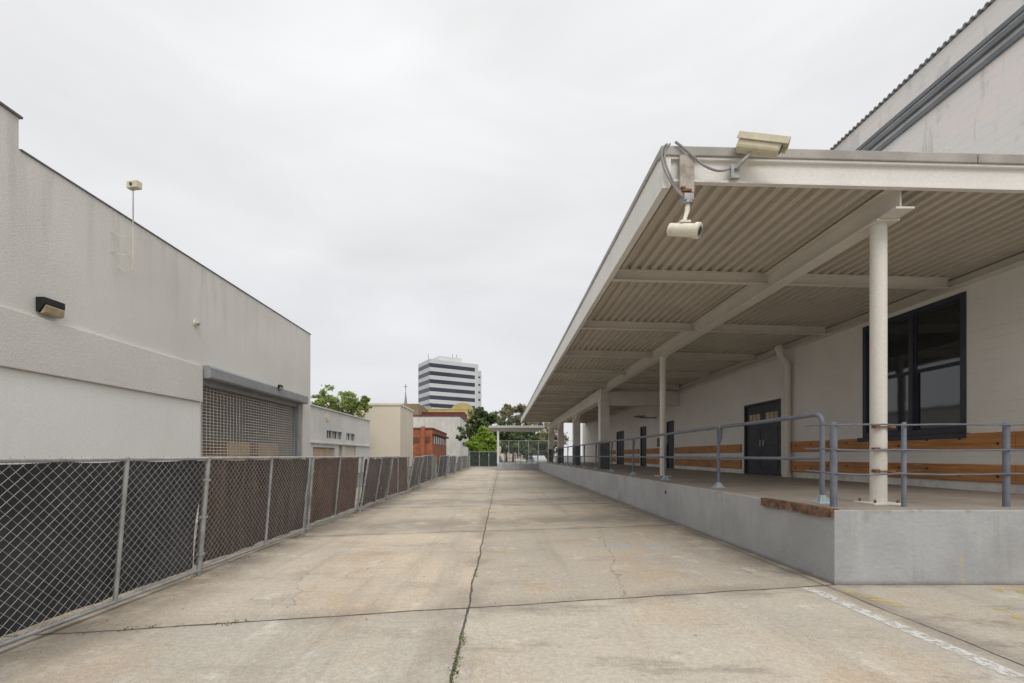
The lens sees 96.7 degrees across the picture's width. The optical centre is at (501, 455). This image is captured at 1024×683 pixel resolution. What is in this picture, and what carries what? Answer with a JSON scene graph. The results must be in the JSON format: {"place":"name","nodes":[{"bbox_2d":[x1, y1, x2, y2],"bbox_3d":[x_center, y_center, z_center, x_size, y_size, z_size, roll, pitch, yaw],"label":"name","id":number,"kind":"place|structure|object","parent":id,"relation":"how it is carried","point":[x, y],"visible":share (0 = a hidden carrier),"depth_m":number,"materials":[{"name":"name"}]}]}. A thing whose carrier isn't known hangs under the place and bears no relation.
{"place":"outdoors","nodes":[
{"label":"outdoors","id":0,"kind":"place"},
{"bbox_2d":[310,404,370,472],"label":"cream workshop building","id":1,"kind":"structure","parent":0,"point":[334,433],"depth_m":33.35,"materials":[{"name":"white paint"}]},
{"bbox_2d":[313,447,332,458],"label":"garage door","id":2,"kind":"structure","parent":1,"relation":"in","point":[317,451],"depth_m":30.86,"materials":[{"name":"beige metal"}]},
{"bbox_2d":[345,445,354,455],"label":"garage door","id":3,"kind":"structure","parent":1,"relation":"in","point":[349,450],"depth_m":36.35,"materials":[{"name":"beige metal"}]},
{"bbox_2d":[310,403,413,466],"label":"tan stucco building","id":4,"kind":"structure","parent":0,"point":[391,429],"depth_m":55.00,"materials":[{"name":"beige paint"}]},
{"bbox_2d":[404,384,406,403],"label":"church spire","id":5,"kind":"structure","parent":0,"point":[405,400],"depth_m":199.74,"materials":[{"name":"grey metal"}]},
{"bbox_2d":[413,426,448,463],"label":"red brick building","id":6,"kind":"structure","parent":0,"point":[428,441],"depth_m":70.00,"materials":[{"name":"red brick"}]},
{"bbox_2d":[413,437,418,442],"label":"window","id":7,"kind":"structure","parent":6,"relation":"in","point":[415,439],"depth_m":69.93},
{"bbox_2d":[425,437,429,442],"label":"window","id":8,"kind":"structure","parent":6,"relation":"in","point":[427,439],"depth_m":69.93,"materials":[{"name":"brown brick"}]},
{"bbox_2d":[413,415,468,462],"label":"white hall building","id":9,"kind":"structure","parent":0,"point":[448,424],"depth_m":95.00,"materials":[{"name":"white paint"}]},
{"bbox_2d":[422,412,466,420],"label":"maroon building","id":10,"kind":"structure","parent":0,"point":[463,415],"depth_m":138.00,"materials":[{"name":"red paint"}]},
{"bbox_2d":[423,403,474,436],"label":"ochre building","id":11,"kind":"structure","parent":0,"point":[461,407],"depth_m":152.00,"materials":[{"name":"yellow paint"}]},
{"bbox_2d":[418,354,480,409],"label":"office tower","id":12,"kind":"structure","parent":0,"point":[444,382],"depth_m":290.75,"materials":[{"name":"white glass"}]},
{"bbox_2d":[0,0,990,455],"label":"sky","id":13,"kind":"structure","parent":0,"point":[400,182],"materials":[{"name":"white"}]},
{"bbox_2d":[0,467,1023,682],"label":"pavement","id":14,"kind":"structure","parent":0,"point":[609,599],"depth_m":4.17,"materials":[{"name":"concrete"}]},
{"bbox_2d":[0,456,210,647],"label":"fence panel","id":15,"kind":"object","parent":14,"relation":"on","point":[75,533],"visible":1,"depth_m":4.00,"materials":[{"name":"metal"}]},
{"bbox_2d":[194,456,314,573],"bbox_3d":[-3.649,0.724,7.065,0.139,1.451,3.118,4,0,0],"label":"fence panel","id":16,"kind":"object","parent":14,"relation":"on","point":[251,501],"visible":0.92,"depth_m":6.70,"materials":[{"name":"metal"}]},
{"bbox_2d":[88,481,479,682],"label":"weeds","id":17,"kind":"object","parent":14,"relation":"on","point":[455,668],"visible":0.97,"depth_m":3.66,"materials":[{"name":"green plant"}]},
{"bbox_2d":[302,456,363,531],"bbox_3d":[-3.694,0.723,10.183,0.131,1.451,3.118,5,0,1],"label":"fence panel","id":18,"kind":"object","parent":14,"relation":"on","point":[335,485],"visible":0.88,"depth_m":10.03,"materials":[{"name":"metal"}]},
{"bbox_2d":[359,456,393,511],"bbox_3d":[-3.625,0.728,13.307,0.144,1.451,3.118,9,0,-2],"label":"fence panel","id":19,"kind":"object","parent":14,"relation":"on","point":[375,477],"visible":0.98,"depth_m":13.09,"materials":[{"name":"metal"}]},
{"bbox_2d":[384,456,409,499],"bbox_3d":[-3.773,0.736,16.430,0.154,1.451,3.118,1,0,3],"label":"fence panel","id":20,"kind":"object","parent":14,"relation":"on","point":[398,481],"visible":0.81,"depth_m":16.62,"materials":[{"name":"metal"}]},
{"bbox_2d":[407,456,424,489],"bbox_3d":[-3.675,0.732,19.549,0.139,1.451,3.118,11,-1,-3],"label":"fence panel","id":21,"kind":"object","parent":14,"relation":"on","point":[414,480],"visible":0.98,"depth_m":19.53,"materials":[{"name":"metal"}]},
{"bbox_2d":[419,454,433,486],"bbox_3d":[-3.740,0.690,22.648,0.131,1.451,3.099,4,1,1],"label":"fence panel","id":22,"kind":"object","parent":14,"relation":"on","point":[426,475],"visible":0.84,"depth_m":22.68,"materials":[{"name":"metal"}]},
{"bbox_2d":[430,456,436,482],"bbox_3d":[-3.884,0.728,25.782,0.133,1.451,3.100,-2,0,-2],"label":"fence panel","id":23,"kind":"object","parent":14,"relation":"on","point":[434,476],"visible":0.46,"depth_m":26.34,"materials":[{"name":"metal"}]},
{"bbox_2d":[437,455,448,478],"bbox_3d":[-3.732,0.706,28.890,0.133,1.451,3.100,8,1,3],"label":"fence panel","id":24,"kind":"object","parent":14,"relation":"on","point":[442,464],"visible":0.99,"depth_m":28.77,"materials":[{"name":"metal"}]},
{"bbox_2d":[445,455,448,474],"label":"fence panel","id":25,"kind":"object","parent":14,"relation":"on","point":[447,467],"visible":0.36,"depth_m":32.36,"materials":[{"name":"metal"}]},
{"bbox_2d":[449,456,456,473],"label":"fence panel","id":26,"kind":"object","parent":14,"relation":"on","point":[452,463],"visible":0.98,"depth_m":35.08,"materials":[{"name":"metal"}]},
{"bbox_2d":[456,456,462,471],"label":"fence panel","id":27,"kind":"object","parent":14,"relation":"on","point":[458,467],"visible":0.98,"depth_m":41.10,"materials":[{"name":"metal"}]},
{"bbox_2d":[463,456,466,468],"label":"fence panel","id":28,"kind":"object","parent":14,"relation":"on","point":[464,461],"visible":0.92,"depth_m":47.64,"materials":[{"name":"metal"}]},
{"bbox_2d":[469,451,496,466],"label":"screened gate","id":29,"kind":"structure","parent":14,"relation":"on","point":[478,459],"depth_m":57.00,"materials":[{"name":"metal"}]},
{"bbox_2d":[497,453,538,469],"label":"dock","id":30,"kind":"object","parent":14,"relation":"on","point":[515,465],"visible":0.9,"depth_m":45.05,"materials":[{"name":"grey paint"}]},
{"bbox_2d":[489,426,544,462],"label":"canopy","id":31,"kind":"object","parent":30,"relation":"on","point":[497,429],"visible":1,"depth_m":45.20,"materials":[{"name":"metal"}]},
{"bbox_2d":[539,462,1023,584],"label":"loading dock","id":32,"kind":"object","parent":14,"relation":"on","point":[934,536],"visible":0.87,"depth_m":5.51,"materials":[{"name":"grey paint"}]},
{"bbox_2d":[561,446,568,464],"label":"handrail","id":33,"kind":"object","parent":32,"relation":"on","point":[567,454],"visible":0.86,"depth_m":28.14,"materials":[{"name":"grey metal"}]},
{"bbox_2d":[567,446,575,465],"bbox_3d":[4.120,0.020,26.718,0.180,1.170,2.875,0,0,0],"label":"handrail","id":34,"kind":"object","parent":32,"relation":"on","point":[572,456],"visible":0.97,"depth_m":25.48,"materials":[{"name":"grey metal"}]},
{"bbox_2d":[575,444,585,467],"bbox_3d":[4.120,0.020,23.928,0.180,1.170,2.875,0,0,0],"label":"handrail","id":35,"kind":"object","parent":32,"relation":"on","point":[581,456],"visible":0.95,"depth_m":22.68,"materials":[{"name":"grey metal"}]},
{"bbox_2d":[584,443,598,469],"bbox_3d":[4.120,0.020,21.138,0.180,1.170,2.875,0,0,0],"label":"handrail","id":36,"kind":"object","parent":32,"relation":"on","point":[595,468],"visible":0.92,"depth_m":19.77,"materials":[{"name":"grey metal"}]},
{"bbox_2d":[596,441,614,471],"bbox_3d":[4.120,0.020,18.348,0.180,1.170,2.875,0,0,0],"label":"handrail","id":37,"kind":"object","parent":32,"relation":"on","point":[611,469],"visible":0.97,"depth_m":17.39,"materials":[{"name":"grey metal"}]},
{"bbox_2d":[611,438,635,474],"bbox_3d":[4.120,0.020,15.558,0.180,1.170,2.875,0,0,0],"label":"handrail","id":38,"kind":"object","parent":32,"relation":"on","point":[633,473],"visible":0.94,"depth_m":14.37,"materials":[{"name":"grey metal"}]},
{"bbox_2d":[633,433,669,479],"bbox_3d":[4.120,0.020,12.768,0.180,1.170,2.875,0,0,0],"label":"handrail","id":39,"kind":"object","parent":32,"relation":"on","point":[665,477],"visible":0.94,"depth_m":11.59,"materials":[{"name":"grey metal"}]},
{"bbox_2d":[665,426,725,487],"bbox_3d":[4.120,0.020,9.978,0.180,1.170,2.875,0,0,0],"label":"handrail","id":40,"kind":"object","parent":32,"relation":"on","point":[718,484],"visible":0.93,"depth_m":9.00,"materials":[{"name":"grey metal"}]},
{"bbox_2d":[521,146,1023,504],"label":"dock canopy","id":41,"kind":"object","parent":32,"relation":"on","point":[790,246],"visible":0.91,"depth_m":7.36,"materials":[{"name":"metal"}]},
{"bbox_2d":[661,143,702,238],"bbox_3d":[2.098,-3.036,5.248,0.436,1.204,0.267,0,0,39],"label":"security camera","id":42,"kind":"object","parent":41,"relation":"attached to","point":[684,227],"visible":1,"depth_m":5.25,"materials":[{"name":"metal"}]},
{"bbox_2d":[675,131,790,179],"bbox_3d":[2.620,-3.434,5.215,1.204,0.449,0.258,0,0,17],"label":"security camera","id":43,"kind":"object","parent":41,"relation":"attached to","point":[749,144],"visible":1,"depth_m":5.10,"materials":[{"name":"beige plastic"}]},
{"bbox_2d":[718,412,829,502],"bbox_3d":[4.120,0.020,7.188,0.180,1.170,2.875,0,0,0],"label":"handrail","id":44,"kind":"object","parent":32,"relation":"on","point":[821,497],"visible":0.98,"depth_m":6.05,"materials":[{"name":"grey metal"}]},
{"bbox_2d":[805,422,1023,506],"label":"handrail","id":45,"kind":"object","parent":32,"relation":"on","point":[1005,450],"visible":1,"depth_m":5.35,"materials":[{"name":"grey metal"}]},
{"bbox_2d":[582,0,1023,493],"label":"warehouse building","id":46,"kind":"structure","parent":14,"relation":"on","point":[956,356],"depth_m":8.90,"materials":[{"name":"paint"}]},
{"bbox_2d":[617,430,623,463],"bbox_3d":[8.242,-0.537,31.350,0.115,2.285,1.900,0,0,0],"label":"door","id":47,"kind":"structure","parent":46,"relation":"in","point":[620,435],"depth_m":31.44,"materials":[{"name":"blue paint"}]},
{"bbox_2d":[640,426,645,465],"bbox_3d":[8.242,-0.537,26.250,0.115,2.285,1.100,0,0,0],"label":"door","id":48,"kind":"structure","parent":46,"relation":"in","point":[642,429],"depth_m":26.36,"materials":[{"name":"black paint"}]},
{"bbox_2d":[666,420,673,467],"bbox_3d":[8.242,-0.537,22.075,0.115,2.285,0.950,0,0,0],"label":"door","id":49,"kind":"structure","parent":46,"relation":"in","point":[669,424],"depth_m":22.14,"materials":[{"name":"black paint"}]},
{"bbox_2d":[744,398,780,475],"bbox_3d":[8.242,-0.537,14.345,0.115,2.285,2.010,0,0,0],"label":"door","id":50,"kind":"structure","parent":46,"relation":"in","point":[760,440],"depth_m":14.30,"materials":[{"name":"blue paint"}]},
{"bbox_2d":[857,291,967,441],"bbox_3d":[8.215,-1.605,9.165,0.210,2.590,2.410,0,0,0],"label":"window","id":51,"kind":"structure","parent":46,"relation":"in","point":[924,387],"depth_m":8.82,"materials":[{"name":"black glass"}]},
{"bbox_2d":[802,587,1023,681],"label":"white painted line","id":52,"kind":"object","parent":14,"relation":"on","point":[915,634],"visible":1,"depth_m":3.63,"materials":[{"name":"paint"}]},
{"bbox_2d":[842,588,1023,622],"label":"yellow painted mark","id":53,"kind":"object","parent":14,"relation":"on","point":[893,604],"visible":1,"depth_m":4.56,"materials":[{"name":"paint"}]},
{"bbox_2d":[499,445,546,460],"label":"beige low building","id":54,"kind":"structure","parent":0,"point":[509,455],"depth_m":120.00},
{"bbox_2d":[357,456,763,487],"bbox_3d":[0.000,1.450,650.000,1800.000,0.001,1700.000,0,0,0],"label":"ground","id":55,"kind":"structure","parent":0,"point":[569,458],"depth_m":66.48,"materials":[{"name":"concrete"}]},
{"bbox_2d":[0,101,310,523],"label":"stucco building","id":56,"kind":"structure","parent":55,"relation":"on","point":[116,361],"depth_m":7.74,"materials":[{"name":"white paint"}]},
{"bbox_2d":[36,297,64,318],"bbox_3d":[-6.431,-2.105,6.500,0.134,0.228,0.306,0,0,0],"label":"wall lamp","id":57,"kind":"object","parent":56,"relation":"attached to","point":[49,307],"visible":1,"depth_m":6.44,"materials":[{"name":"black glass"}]},
{"bbox_2d":[111,180,141,270],"bbox_3d":[-6.367,-3.942,7.729,0.229,1.556,0.379,0,0,17],"label":"pole camera","id":58,"kind":"object","parent":56,"relation":"attached to","point":[133,185],"visible":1,"depth_m":7.84,"materials":[{"name":"metal"}]},
{"bbox_2d":[193,320,199,326],"bbox_3d":[-6.451,-2.810,9.670,0.099,0.140,0.138,0,0,0],"label":"round wall fixture","id":59,"kind":"object","parent":56,"relation":"attached to","point":[196,323],"visible":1,"depth_m":9.63,"materials":[{"name":"paint"}]},
{"bbox_2d":[204,441,249,460],"bbox_3d":[-7.300,0.534,12.153,0.600,1.808,1.060,0,0,0],"label":"cardboard stack","id":60,"kind":"object","parent":56,"relation":"in","point":[209,444],"visible":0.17,"depth_m":11.64,"materials":[{"name":"beige cardboard"}]},
{"bbox_2d":[250,443,276,459],"bbox_3d":[-7.300,0.534,13.700,0.600,1.808,1.173,0,0,0],"label":"cardboard stack","id":61,"kind":"object","parent":56,"relation":"in","point":[257,452],"visible":0.17,"depth_m":13.34,"materials":[{"name":"beige cardboard"}]},
{"bbox_2d":[310,384,372,417],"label":"street tree","id":62,"kind":"object","parent":55,"relation":"on","point":[351,403],"visible":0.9,"depth_m":49.69,"materials":[{"name":"green plant"}]},
{"bbox_2d":[403,404,427,414],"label":"brown stepped building","id":63,"kind":"structure","parent":55,"relation":"on","point":[418,409],"depth_m":132.00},
{"bbox_2d":[455,407,499,455],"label":"street tree","id":64,"kind":"object","parent":55,"relation":"on","point":[479,415],"visible":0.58,"depth_m":81.28,"materials":[{"name":"green plant"}]},
{"bbox_2d":[463,425,501,453],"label":"street tree","id":65,"kind":"object","parent":55,"relation":"on","point":[485,438],"visible":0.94,"depth_m":65.28,"materials":[{"name":"green plant"}]},
{"bbox_2d":[493,419,525,461],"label":"street tree","id":66,"kind":"object","parent":55,"relation":"on","point":[503,436],"visible":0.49,"depth_m":77.56,"materials":[{"name":"green plant"}]},
{"bbox_2d":[490,403,536,461],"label":"street tree","id":67,"kind":"object","parent":55,"relation":"on","point":[520,408],"visible":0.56,"depth_m":85.31,"materials":[{"name":"green plant"}]},
{"bbox_2d":[505,432,547,459],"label":"street tree","id":68,"kind":"object","parent":55,"relation":"on","point":[534,439],"visible":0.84,"depth_m":75.38,"materials":[{"name":"green plant"}]},
{"bbox_2d":[499,441,570,462],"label":"tall chain link fence","id":69,"kind":"object","parent":55,"relation":"on","point":[528,451],"visible":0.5,"depth_m":59.98,"materials":[{"name":"metal"}]},
{"bbox_2d":[527,456,546,462],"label":"parked car","id":70,"kind":"object","parent":55,"relation":"on","point":[534,459],"visible":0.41,"depth_m":62.48,"materials":[{"name":"silver metal"}]},
{"bbox_2d":[521,422,557,436],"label":"street tree","id":71,"kind":"object","parent":55,"relation":"on","point":[546,423],"visible":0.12,"depth_m":91.19,"materials":[{"name":"green plant"}]},
{"bbox_2d":[526,425,568,461],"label":"street tree","id":72,"kind":"object","parent":55,"relation":"on","point":[543,433],"visible":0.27,"depth_m":77.15,"materials":[{"name":"green plant"}]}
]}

